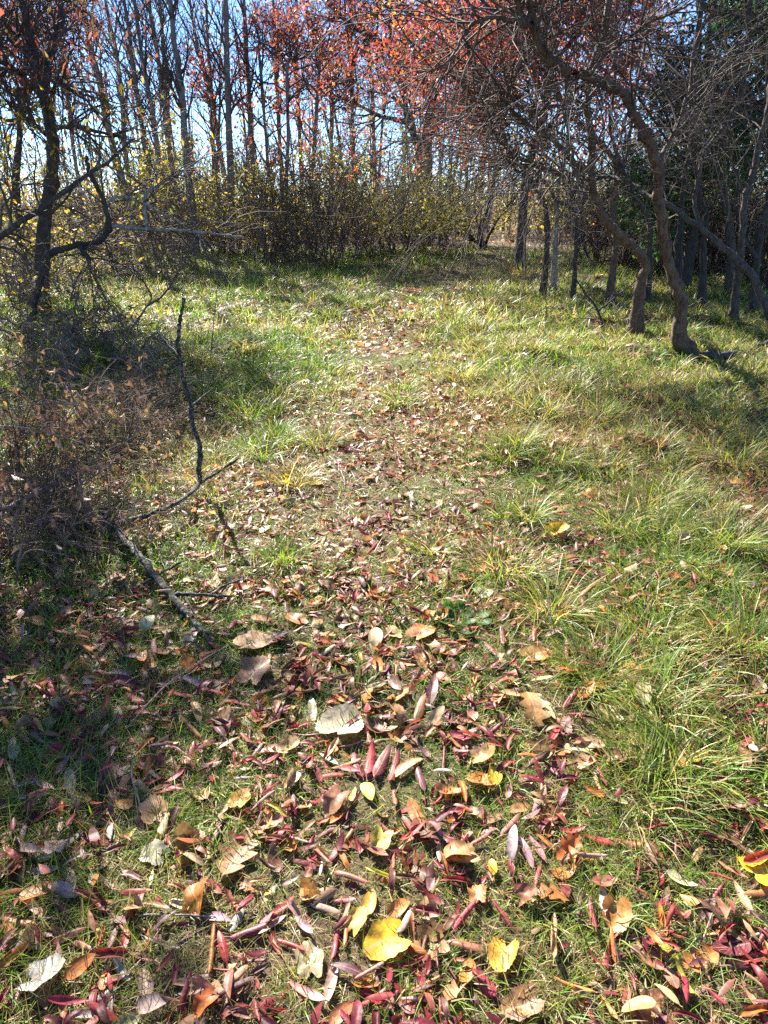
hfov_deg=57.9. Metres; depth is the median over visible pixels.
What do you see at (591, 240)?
bush
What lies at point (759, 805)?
oval leaf
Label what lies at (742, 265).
gnarled tree
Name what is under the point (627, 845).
narrow leaf
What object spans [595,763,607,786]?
narrow leaf
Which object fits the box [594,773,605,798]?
narrow leaf
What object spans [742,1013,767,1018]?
narrow leaf
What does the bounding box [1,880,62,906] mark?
oval leaf
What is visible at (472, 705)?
narrow leaf
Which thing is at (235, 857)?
oak leaf
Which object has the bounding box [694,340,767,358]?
fallen log
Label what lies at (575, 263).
gnarled tree
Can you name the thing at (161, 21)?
slim tree
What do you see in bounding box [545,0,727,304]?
gnarled tree
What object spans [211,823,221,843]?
narrow leaf
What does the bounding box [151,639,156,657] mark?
narrow leaf
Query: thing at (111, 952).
oval leaf
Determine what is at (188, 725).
narrow leaf
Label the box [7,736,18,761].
narrow leaf
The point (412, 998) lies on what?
narrow leaf
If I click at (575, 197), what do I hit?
bush
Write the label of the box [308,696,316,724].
narrow leaf
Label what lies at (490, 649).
narrow leaf
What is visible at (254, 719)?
narrow leaf
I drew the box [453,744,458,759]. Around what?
narrow leaf
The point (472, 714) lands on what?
oval leaf
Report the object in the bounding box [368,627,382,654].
oval leaf
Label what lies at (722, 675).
narrow leaf
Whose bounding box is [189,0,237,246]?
slim tree
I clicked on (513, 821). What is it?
narrow leaf
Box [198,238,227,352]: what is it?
sapling
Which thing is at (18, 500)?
fallen pole
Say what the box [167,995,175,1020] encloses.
narrow leaf
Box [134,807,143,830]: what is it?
narrow leaf
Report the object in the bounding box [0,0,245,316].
dark tree
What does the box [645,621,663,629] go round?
crumpled leaf
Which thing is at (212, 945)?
narrow leaf
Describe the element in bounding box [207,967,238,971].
narrow leaf
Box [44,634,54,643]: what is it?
narrow leaf
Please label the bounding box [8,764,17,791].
narrow leaf
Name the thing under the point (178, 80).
slim tree
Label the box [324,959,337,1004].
narrow leaf
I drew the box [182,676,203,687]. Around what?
narrow leaf
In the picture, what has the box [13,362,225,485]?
dry shrub
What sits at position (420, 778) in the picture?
narrow leaf
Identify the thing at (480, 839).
narrow leaf
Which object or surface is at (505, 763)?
narrow leaf
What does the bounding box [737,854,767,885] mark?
toothed leaf
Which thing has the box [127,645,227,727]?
stick
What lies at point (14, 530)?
bare twig
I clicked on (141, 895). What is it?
narrow leaf
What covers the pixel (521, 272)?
grass tuft
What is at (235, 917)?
oval leaf
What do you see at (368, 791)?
oval leaf
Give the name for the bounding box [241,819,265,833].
narrow leaf
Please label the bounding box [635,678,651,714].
oval leaf
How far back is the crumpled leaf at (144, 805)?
1.84 m
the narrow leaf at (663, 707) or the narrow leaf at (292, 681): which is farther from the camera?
the narrow leaf at (292, 681)
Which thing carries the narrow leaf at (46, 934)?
on the path
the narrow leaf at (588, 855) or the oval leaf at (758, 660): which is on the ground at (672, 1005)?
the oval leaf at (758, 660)
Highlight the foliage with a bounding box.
[0,48,767,247]
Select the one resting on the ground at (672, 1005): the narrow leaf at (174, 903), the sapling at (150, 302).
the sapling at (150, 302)
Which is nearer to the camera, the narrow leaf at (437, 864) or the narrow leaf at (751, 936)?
the narrow leaf at (751, 936)
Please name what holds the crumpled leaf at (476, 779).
on the path
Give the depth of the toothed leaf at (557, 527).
3.37 m
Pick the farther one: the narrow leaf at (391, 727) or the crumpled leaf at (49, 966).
the narrow leaf at (391, 727)
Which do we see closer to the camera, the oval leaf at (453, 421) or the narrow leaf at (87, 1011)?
the narrow leaf at (87, 1011)
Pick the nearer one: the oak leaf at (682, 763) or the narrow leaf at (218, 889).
the narrow leaf at (218, 889)
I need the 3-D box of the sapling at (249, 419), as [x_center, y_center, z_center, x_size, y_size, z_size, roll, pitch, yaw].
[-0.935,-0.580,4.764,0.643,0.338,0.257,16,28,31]
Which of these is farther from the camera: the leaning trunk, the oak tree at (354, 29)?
the oak tree at (354, 29)
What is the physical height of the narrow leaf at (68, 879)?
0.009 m
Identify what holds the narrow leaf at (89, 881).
on the ground at (672, 1005)
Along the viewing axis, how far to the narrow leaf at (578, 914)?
1.58 m
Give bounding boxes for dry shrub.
[0,299,201,468]
[0,330,151,494]
[0,389,148,540]
[0,422,224,584]
[0,431,114,600]
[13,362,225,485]
[46,338,209,433]
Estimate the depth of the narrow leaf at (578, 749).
2.06 m
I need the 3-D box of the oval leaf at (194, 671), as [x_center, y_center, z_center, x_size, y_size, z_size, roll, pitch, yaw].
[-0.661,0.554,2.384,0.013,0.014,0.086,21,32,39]
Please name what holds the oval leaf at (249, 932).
on the path
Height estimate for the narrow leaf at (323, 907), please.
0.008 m
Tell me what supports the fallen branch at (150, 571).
on the ground at (672, 1005)
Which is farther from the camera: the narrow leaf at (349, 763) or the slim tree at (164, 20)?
the slim tree at (164, 20)
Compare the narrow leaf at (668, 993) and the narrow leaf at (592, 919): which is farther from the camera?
the narrow leaf at (592, 919)
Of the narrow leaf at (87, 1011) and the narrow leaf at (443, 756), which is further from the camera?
the narrow leaf at (443, 756)
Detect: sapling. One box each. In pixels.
[28,289,124,367]
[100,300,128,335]
[110,234,198,349]
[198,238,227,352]
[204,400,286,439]
[280,471,295,488]
[516,242,565,317]
[529,254,565,331]
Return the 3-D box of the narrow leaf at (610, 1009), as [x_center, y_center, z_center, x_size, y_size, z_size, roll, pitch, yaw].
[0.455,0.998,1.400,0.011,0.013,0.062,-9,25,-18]
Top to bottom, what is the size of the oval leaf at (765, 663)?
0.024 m
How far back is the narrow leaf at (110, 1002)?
1.40 m
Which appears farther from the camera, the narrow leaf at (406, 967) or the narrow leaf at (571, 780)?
the narrow leaf at (571, 780)
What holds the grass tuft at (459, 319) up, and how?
on the ground at (672, 1005)
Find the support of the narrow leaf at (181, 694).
on the path
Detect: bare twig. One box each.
[0,425,198,498]
[0,499,66,557]
[10,481,105,558]
[13,379,116,451]
[23,500,87,568]
[53,518,112,567]
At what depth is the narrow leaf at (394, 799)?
1.88 m
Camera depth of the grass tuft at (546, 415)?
5.04 m
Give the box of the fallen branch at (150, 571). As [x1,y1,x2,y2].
[76,297,241,649]
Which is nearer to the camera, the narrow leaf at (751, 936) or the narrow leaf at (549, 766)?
the narrow leaf at (751, 936)
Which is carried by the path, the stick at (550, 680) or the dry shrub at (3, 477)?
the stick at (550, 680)
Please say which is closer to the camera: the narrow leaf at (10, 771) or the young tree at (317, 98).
the narrow leaf at (10, 771)
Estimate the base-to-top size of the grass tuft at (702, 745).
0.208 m
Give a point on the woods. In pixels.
(246, 144)
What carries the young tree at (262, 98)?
on the ground at (672, 1005)
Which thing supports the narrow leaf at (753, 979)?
on the ground at (672, 1005)
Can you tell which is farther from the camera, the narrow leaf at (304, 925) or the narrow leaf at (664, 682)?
the narrow leaf at (664, 682)
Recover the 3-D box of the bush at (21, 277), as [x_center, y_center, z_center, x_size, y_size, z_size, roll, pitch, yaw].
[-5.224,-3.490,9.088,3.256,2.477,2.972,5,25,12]
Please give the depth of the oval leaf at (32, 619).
2.69 m
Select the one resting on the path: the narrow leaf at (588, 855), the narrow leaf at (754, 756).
the narrow leaf at (588, 855)
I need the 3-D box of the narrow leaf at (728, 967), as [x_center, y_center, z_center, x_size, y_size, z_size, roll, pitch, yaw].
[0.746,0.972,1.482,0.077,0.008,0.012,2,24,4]
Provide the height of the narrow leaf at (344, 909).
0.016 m
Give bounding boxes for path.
[26,226,670,1023]
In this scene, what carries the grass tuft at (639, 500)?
on the ground at (672, 1005)
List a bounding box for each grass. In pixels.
[0,245,767,1023]
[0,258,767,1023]
[523,284,767,360]
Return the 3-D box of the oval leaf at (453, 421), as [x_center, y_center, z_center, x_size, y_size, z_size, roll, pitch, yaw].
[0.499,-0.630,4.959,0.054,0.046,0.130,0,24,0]
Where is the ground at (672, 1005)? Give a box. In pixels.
[0,205,767,1023]
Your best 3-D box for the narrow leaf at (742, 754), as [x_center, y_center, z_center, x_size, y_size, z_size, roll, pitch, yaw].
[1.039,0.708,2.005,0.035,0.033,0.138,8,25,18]
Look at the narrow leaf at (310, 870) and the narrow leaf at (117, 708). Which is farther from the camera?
the narrow leaf at (117, 708)
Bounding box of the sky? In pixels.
[0,0,766,205]
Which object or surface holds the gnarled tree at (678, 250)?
on the ground at (672, 1005)
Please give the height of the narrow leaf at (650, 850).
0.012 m
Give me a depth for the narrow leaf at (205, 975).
1.45 m
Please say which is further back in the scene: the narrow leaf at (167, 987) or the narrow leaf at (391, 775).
the narrow leaf at (391, 775)
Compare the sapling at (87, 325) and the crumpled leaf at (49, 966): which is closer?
the crumpled leaf at (49, 966)
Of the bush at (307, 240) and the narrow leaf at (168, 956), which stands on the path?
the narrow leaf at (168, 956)
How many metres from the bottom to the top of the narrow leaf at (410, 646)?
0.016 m
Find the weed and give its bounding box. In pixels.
[430,599,491,633]
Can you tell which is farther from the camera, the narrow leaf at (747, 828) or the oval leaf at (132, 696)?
the oval leaf at (132, 696)
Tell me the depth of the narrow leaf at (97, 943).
1.51 m
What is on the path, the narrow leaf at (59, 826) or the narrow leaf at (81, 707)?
the narrow leaf at (59, 826)
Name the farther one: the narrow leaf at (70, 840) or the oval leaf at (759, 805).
the oval leaf at (759, 805)
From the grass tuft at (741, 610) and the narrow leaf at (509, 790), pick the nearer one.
the narrow leaf at (509, 790)
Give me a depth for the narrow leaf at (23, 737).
2.10 m
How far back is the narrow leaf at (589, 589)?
2.84 m
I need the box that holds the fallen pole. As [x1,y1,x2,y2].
[1,469,76,512]
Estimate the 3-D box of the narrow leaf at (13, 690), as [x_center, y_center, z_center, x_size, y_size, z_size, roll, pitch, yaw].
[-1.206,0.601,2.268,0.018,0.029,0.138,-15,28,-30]
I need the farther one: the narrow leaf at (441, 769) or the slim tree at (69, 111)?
the slim tree at (69, 111)
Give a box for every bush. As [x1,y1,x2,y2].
[0,78,175,307]
[0,116,198,272]
[0,116,230,271]
[0,142,145,321]
[0,264,122,381]
[0,314,178,393]
[3,225,146,301]
[16,272,148,351]
[85,129,252,258]
[102,210,211,283]
[106,126,308,254]
[145,90,433,267]
[180,156,334,264]
[227,117,471,272]
[266,109,531,257]
[348,142,497,250]
[405,163,529,245]
[436,121,532,247]
[473,150,599,235]
[476,149,630,245]
[522,80,767,280]
[529,142,763,268]
[530,99,767,270]
[532,157,625,237]
[598,97,767,281]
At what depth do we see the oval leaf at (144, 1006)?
1.39 m
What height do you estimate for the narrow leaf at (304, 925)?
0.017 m
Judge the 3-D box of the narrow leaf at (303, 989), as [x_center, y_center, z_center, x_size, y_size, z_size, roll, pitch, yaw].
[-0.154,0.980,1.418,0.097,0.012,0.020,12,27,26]
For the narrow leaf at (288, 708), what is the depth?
2.21 m
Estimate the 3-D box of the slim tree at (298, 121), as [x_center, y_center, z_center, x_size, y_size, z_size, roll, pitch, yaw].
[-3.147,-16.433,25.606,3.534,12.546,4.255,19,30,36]
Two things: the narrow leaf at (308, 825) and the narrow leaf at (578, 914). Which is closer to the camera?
the narrow leaf at (578, 914)
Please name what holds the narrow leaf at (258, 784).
on the path
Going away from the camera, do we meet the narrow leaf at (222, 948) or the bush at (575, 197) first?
the narrow leaf at (222, 948)
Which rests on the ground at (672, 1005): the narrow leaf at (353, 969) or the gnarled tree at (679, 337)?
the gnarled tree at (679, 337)
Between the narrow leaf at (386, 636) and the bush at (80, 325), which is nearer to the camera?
the narrow leaf at (386, 636)
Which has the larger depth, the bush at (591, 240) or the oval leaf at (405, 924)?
the bush at (591, 240)
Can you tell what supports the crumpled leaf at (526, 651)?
on the path
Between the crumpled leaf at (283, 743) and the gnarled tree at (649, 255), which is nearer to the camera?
the crumpled leaf at (283, 743)
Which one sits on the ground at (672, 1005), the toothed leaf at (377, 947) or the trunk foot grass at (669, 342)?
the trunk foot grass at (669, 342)
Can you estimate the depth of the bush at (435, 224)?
20.01 m
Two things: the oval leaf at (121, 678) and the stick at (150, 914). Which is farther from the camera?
the oval leaf at (121, 678)
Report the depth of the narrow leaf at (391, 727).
2.13 m
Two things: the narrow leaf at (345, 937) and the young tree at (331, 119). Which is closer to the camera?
the narrow leaf at (345, 937)
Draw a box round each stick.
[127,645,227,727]
[131,759,141,810]
[139,913,215,916]
[329,455,344,484]
[545,629,613,684]
[549,598,555,634]
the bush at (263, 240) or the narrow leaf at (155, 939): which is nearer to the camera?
the narrow leaf at (155, 939)
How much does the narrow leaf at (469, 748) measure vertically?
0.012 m
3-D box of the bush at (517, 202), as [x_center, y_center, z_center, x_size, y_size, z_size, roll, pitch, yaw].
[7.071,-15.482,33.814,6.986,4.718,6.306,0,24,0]
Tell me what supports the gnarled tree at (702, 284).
on the ground at (672, 1005)
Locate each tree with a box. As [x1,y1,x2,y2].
[0,0,160,292]
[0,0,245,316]
[0,112,301,348]
[40,3,88,237]
[57,0,150,259]
[69,0,181,254]
[70,0,178,195]
[80,0,196,252]
[92,0,238,259]
[102,0,194,252]
[121,0,207,250]
[147,0,250,247]
[152,20,257,250]
[169,0,297,254]
[174,0,767,384]
[186,0,321,246]
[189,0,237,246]
[209,0,300,251]
[218,0,574,246]
[224,0,369,253]
[233,0,292,207]
[249,0,742,362]
[260,0,369,249]
[272,0,323,213]
[272,11,377,245]
[302,1,387,204]
[329,0,707,275]
[337,1,388,209]
[378,0,616,296]
[385,1,643,298]
[422,0,723,307]
[480,47,767,320]
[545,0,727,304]
[549,110,586,288]
[564,0,767,296]
[586,0,767,302]
[597,0,767,288]
[601,3,767,325]
[606,4,767,312]
[658,0,767,292]
[695,0,767,310]
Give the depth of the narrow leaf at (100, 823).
1.81 m
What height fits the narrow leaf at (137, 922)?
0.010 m
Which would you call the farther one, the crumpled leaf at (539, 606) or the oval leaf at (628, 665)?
the crumpled leaf at (539, 606)
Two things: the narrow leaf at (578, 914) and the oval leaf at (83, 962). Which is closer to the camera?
the oval leaf at (83, 962)
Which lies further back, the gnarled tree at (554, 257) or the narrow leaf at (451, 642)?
the gnarled tree at (554, 257)
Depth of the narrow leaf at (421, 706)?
2.21 m
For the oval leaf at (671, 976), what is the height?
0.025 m
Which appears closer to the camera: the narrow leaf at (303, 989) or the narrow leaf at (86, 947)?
the narrow leaf at (303, 989)
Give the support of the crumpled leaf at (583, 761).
on the path
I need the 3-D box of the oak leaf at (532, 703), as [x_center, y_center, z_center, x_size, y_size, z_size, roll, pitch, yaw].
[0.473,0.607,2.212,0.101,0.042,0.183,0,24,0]
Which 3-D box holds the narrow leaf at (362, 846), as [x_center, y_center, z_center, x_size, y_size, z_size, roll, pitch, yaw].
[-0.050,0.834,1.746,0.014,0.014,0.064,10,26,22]
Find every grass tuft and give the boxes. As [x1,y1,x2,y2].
[82,327,168,365]
[226,519,342,581]
[236,445,341,496]
[241,282,280,300]
[387,520,465,568]
[404,648,472,698]
[434,302,484,327]
[498,259,541,277]
[508,388,584,427]
[573,460,709,537]
[579,288,624,300]
[603,675,767,840]
[640,566,767,689]
[646,483,767,561]
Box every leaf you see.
[0,911,27,920]
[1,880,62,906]
[2,837,9,850]
[2,915,14,934]
[3,919,38,927]
[4,844,24,859]
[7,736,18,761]
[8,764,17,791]
[10,682,18,705]
[14,731,29,742]
[15,771,46,787]
[17,953,65,990]
[19,675,27,695]
[24,615,47,627]
[24,650,33,659]
[25,898,43,916]
[26,865,56,873]
[28,849,61,861]
[29,729,43,742]
[31,777,55,790]
[31,916,60,920]
[33,919,52,936]
[41,880,79,897]
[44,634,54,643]
[44,839,66,853]
[47,678,55,697]
[54,953,94,987]
[57,815,63,831]
[58,1004,67,1018]
[63,831,82,849]
[63,855,79,865]
[63,866,75,885]
[64,767,75,796]
[71,940,93,950]
[75,1009,92,1017]
[77,700,84,710]
[83,684,91,698]
[85,885,111,918]
[87,819,115,825]
[88,869,94,884]
[89,947,142,957]
[91,753,110,789]
[96,927,102,947]
[96,987,117,997]
[98,764,133,800]
[99,875,118,889]
[100,691,109,723]
[102,683,120,686]
[105,675,136,688]
[107,823,112,838]
[107,996,112,1010]
[108,670,128,675]
[110,910,128,935]
[113,958,129,980]
[114,706,122,726]
[115,799,135,808]
[119,869,143,877]
[121,653,144,658]
[121,923,129,946]
[124,827,136,843]
[126,692,150,706]
[126,950,153,960]
[127,993,168,1013]
[128,910,144,929]
[133,887,143,914]
[134,647,146,665]
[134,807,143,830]
[137,968,153,996]
[138,793,167,823]
[139,615,154,637]
[139,839,170,865]
[141,934,179,947]
[142,658,148,670]
[143,899,168,907]
[149,870,153,886]
[150,909,176,932]
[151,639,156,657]
[154,947,175,973]
[157,812,169,837]
[163,977,171,993]
[167,898,194,910]
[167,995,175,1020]
[174,985,203,995]
[175,692,194,696]
[180,714,203,741]
[181,667,201,678]
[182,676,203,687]
[184,627,196,646]
[188,785,212,804]
[190,701,201,722]
[192,974,212,977]
[201,911,231,921]
[205,881,221,893]
[207,920,214,977]
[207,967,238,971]
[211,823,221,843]
[214,827,259,885]
[217,930,228,967]
[218,735,233,750]
[227,788,250,806]
[227,922,265,941]
[228,909,243,932]
[231,699,250,705]
[233,629,270,648]
[235,965,244,999]
[236,655,269,684]
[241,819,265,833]
[245,713,265,721]
[252,997,259,1020]
[255,772,262,795]
[257,914,286,933]
[259,744,287,752]
[268,929,280,954]
[272,896,293,912]
[277,638,299,645]
[277,874,299,886]
[278,939,306,951]
[279,733,299,749]
[281,705,299,713]
[281,791,284,818]
[285,612,307,623]
[285,835,309,842]
[287,676,294,691]
[289,981,328,1000]
[292,733,319,736]
[292,913,314,934]
[294,939,323,979]
[299,645,306,656]
[299,759,323,762]
[299,820,315,834]
[304,862,312,877]
[306,903,339,913]
[308,478,322,484]
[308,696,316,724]
[313,772,343,779]
[315,644,334,658]
[315,703,363,736]
[319,753,339,765]
[319,857,324,874]
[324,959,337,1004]
[326,735,338,756]
[327,897,355,903]
[328,1002,352,1023]
[329,758,360,769]
[329,926,339,962]
[330,962,370,977]
[333,871,371,883]
[337,899,351,922]
[339,740,362,746]
[343,906,367,936]
[343,907,348,948]
[344,823,356,839]
[348,787,355,805]
[351,748,364,779]
[355,959,388,978]
[358,833,368,854]
[360,777,374,799]
[361,888,376,913]
[362,987,385,1004]
[364,740,374,777]
[364,917,411,960]
[366,867,398,881]
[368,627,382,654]
[370,738,390,743]
[370,824,392,854]
[372,743,390,778]
[376,819,394,835]
[381,629,392,642]
[381,852,391,868]
[383,723,397,731]
[385,898,409,919]
[386,625,401,638]
[387,990,398,1013]
[388,748,399,781]
[389,758,422,780]
[391,853,395,872]
[392,785,397,806]
[392,965,417,974]
[393,831,410,853]
[396,998,416,1014]
[397,904,414,931]
[398,644,416,647]
[399,814,415,836]
[402,996,426,1001]
[405,623,434,639]
[407,798,425,829]
[408,718,425,725]
[409,418,419,424]
[411,973,444,989]
[413,763,425,792]
[414,693,426,719]
[423,721,442,739]
[426,674,437,704]
[431,768,452,771]
[433,859,450,880]
[436,836,441,861]
[441,641,460,642]
[442,746,445,772]
[442,956,456,978]
[444,794,449,807]
[450,418,456,425]
[450,803,472,811]
[452,899,476,931]
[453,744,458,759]
[458,711,478,723]
[465,771,494,784]
[466,744,474,757]
[467,884,485,902]
[469,689,474,711]
[470,830,491,844]
[472,585,496,597]
[472,968,504,1004]
[474,762,493,768]
[484,641,498,654]
[484,860,492,882]
[485,722,502,737]
[488,766,501,792]
[488,859,496,877]
[488,936,518,971]
[492,900,515,932]
[495,760,515,772]
[499,625,506,644]
[500,812,520,835]
[500,982,544,1021]
[505,782,512,798]
[507,824,517,864]
[513,760,517,778]
[519,643,552,660]
[519,688,550,726]
[519,836,533,870]
[529,836,546,862]
[530,599,547,612]
[532,625,536,640]
[534,865,540,886]
[539,697,556,721]
[543,628,564,637]
[543,760,558,775]
[544,521,568,535]
[548,728,559,743]
[551,913,556,962]
[554,976,596,992]
[557,784,567,806]
[563,690,577,708]
[564,637,569,661]
[567,771,576,786]
[572,748,589,753]
[572,752,594,768]
[572,852,606,857]
[574,680,594,703]
[576,894,582,925]
[579,583,598,596]
[579,595,587,615]
[584,834,614,844]
[585,875,616,885]
[588,757,599,773]
[588,896,597,931]
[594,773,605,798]
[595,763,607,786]
[598,793,627,803]
[599,886,607,915]
[600,995,619,1021]
[602,894,632,932]
[610,926,616,965]
[612,837,641,846]
[614,947,643,955]
[615,669,627,685]
[619,662,652,671]
[627,675,639,682]
[628,884,652,897]
[631,633,638,651]
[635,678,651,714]
[642,835,658,867]
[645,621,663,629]
[647,435,667,446]
[650,680,680,686]
[652,702,672,711]
[654,983,682,1006]
[657,867,696,885]
[664,962,679,987]
[665,742,713,769]
[678,782,684,797]
[680,943,726,972]
[698,661,707,675]
[704,985,728,1005]
[707,685,724,699]
[709,872,737,881]
[711,751,739,761]
[712,935,759,955]
[715,964,751,969]
[717,859,734,872]
[719,664,724,682]
[732,931,761,941]
[734,880,755,919]
[735,728,751,747]
[737,746,751,771]
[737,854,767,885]
[740,818,754,843]
[740,952,767,964]
[742,800,766,811]
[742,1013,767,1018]
[743,849,767,862]
[743,887,767,895]
[743,971,762,987]
[746,653,764,668]
[751,739,760,764]
[761,656,767,674]
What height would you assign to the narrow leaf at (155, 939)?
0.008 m
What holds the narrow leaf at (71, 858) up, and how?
on the ground at (672, 1005)
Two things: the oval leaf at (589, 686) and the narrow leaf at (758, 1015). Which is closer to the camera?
the narrow leaf at (758, 1015)
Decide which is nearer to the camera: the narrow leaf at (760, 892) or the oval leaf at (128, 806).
the narrow leaf at (760, 892)
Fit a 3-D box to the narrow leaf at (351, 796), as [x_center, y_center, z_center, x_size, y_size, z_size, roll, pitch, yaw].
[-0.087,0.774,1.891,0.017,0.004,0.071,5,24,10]
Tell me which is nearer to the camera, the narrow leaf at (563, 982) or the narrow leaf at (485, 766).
the narrow leaf at (563, 982)
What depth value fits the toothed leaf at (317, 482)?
4.00 m
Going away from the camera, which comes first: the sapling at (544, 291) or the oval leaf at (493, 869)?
the oval leaf at (493, 869)
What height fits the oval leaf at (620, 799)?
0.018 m
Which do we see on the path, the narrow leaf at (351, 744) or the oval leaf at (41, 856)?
the narrow leaf at (351, 744)
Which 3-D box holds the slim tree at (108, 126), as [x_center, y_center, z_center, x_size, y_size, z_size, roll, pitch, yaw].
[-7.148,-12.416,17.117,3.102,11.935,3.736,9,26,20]
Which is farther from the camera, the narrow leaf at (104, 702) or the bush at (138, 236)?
the bush at (138, 236)
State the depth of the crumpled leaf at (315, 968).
1.48 m
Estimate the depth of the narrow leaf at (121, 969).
1.46 m
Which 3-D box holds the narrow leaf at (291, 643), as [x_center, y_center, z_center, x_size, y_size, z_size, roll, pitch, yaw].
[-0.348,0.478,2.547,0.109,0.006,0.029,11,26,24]
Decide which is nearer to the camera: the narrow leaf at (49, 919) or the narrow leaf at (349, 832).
the narrow leaf at (49, 919)
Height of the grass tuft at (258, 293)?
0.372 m
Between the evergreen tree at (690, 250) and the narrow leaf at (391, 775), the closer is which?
the narrow leaf at (391, 775)
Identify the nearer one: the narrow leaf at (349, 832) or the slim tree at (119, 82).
the narrow leaf at (349, 832)
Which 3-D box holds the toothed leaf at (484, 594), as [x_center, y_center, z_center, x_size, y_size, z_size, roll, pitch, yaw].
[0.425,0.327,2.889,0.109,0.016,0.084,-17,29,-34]
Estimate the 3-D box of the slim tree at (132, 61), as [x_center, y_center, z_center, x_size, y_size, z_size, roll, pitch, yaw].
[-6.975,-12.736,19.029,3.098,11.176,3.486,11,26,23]
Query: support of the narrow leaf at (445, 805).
on the path
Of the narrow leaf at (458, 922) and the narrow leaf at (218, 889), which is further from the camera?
the narrow leaf at (218, 889)
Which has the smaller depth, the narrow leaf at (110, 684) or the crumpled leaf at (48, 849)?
the crumpled leaf at (48, 849)
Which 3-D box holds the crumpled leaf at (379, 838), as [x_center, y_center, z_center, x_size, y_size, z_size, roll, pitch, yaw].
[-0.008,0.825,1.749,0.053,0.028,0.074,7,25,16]
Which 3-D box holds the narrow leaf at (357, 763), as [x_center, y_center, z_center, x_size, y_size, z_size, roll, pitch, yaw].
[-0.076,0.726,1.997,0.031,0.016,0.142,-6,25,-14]
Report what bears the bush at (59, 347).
on the ground at (672, 1005)
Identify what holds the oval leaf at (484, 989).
on the path
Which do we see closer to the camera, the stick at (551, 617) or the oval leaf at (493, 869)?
the oval leaf at (493, 869)
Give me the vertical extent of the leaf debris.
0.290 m
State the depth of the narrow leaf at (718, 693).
2.25 m
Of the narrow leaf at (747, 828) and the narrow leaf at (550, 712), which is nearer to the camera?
the narrow leaf at (747, 828)
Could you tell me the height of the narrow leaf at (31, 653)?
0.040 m
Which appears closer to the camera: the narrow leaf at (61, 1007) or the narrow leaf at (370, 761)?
the narrow leaf at (61, 1007)
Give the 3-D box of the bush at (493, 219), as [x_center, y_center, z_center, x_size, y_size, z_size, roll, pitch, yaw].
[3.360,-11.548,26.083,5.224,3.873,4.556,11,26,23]
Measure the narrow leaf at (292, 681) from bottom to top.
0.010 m
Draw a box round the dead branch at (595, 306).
[565,274,664,330]
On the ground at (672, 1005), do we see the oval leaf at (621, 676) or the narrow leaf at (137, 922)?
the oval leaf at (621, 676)
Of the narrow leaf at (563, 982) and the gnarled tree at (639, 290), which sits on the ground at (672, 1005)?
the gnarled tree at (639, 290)
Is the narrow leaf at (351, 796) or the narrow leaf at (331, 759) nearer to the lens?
the narrow leaf at (351, 796)
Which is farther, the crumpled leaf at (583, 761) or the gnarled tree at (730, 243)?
the gnarled tree at (730, 243)
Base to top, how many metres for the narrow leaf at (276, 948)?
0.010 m
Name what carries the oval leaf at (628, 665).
on the ground at (672, 1005)
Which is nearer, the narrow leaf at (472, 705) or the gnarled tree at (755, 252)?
the narrow leaf at (472, 705)
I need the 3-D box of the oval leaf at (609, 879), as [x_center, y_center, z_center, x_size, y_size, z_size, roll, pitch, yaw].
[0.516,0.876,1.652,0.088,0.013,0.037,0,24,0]
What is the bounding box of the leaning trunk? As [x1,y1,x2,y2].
[0,61,202,294]
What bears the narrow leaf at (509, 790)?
on the path
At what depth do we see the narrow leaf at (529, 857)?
1.72 m
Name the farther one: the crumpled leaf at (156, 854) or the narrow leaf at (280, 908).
the crumpled leaf at (156, 854)
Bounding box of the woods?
[0,0,766,255]
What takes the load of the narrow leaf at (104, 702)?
on the ground at (672, 1005)
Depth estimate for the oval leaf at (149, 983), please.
1.44 m
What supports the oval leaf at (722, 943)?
on the ground at (672, 1005)
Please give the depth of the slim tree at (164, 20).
20.34 m
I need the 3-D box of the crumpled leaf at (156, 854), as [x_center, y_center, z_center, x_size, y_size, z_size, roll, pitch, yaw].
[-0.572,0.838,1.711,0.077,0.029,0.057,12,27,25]
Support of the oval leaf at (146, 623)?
on the ground at (672, 1005)
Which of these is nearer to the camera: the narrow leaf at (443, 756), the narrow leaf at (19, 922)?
the narrow leaf at (19, 922)
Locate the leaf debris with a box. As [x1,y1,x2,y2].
[0,381,767,1023]
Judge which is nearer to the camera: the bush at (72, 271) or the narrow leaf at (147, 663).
the narrow leaf at (147, 663)
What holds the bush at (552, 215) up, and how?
on the ground at (672, 1005)
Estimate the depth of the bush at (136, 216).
15.92 m
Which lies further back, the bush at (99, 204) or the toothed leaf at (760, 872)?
the bush at (99, 204)
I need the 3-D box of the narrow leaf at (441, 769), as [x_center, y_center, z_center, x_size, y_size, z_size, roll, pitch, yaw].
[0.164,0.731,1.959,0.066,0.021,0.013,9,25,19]
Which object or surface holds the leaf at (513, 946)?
on the path
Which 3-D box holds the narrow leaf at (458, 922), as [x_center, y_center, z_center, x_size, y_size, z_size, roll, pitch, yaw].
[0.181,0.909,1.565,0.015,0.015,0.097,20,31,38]
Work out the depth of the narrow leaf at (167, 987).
1.44 m
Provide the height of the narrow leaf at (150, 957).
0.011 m

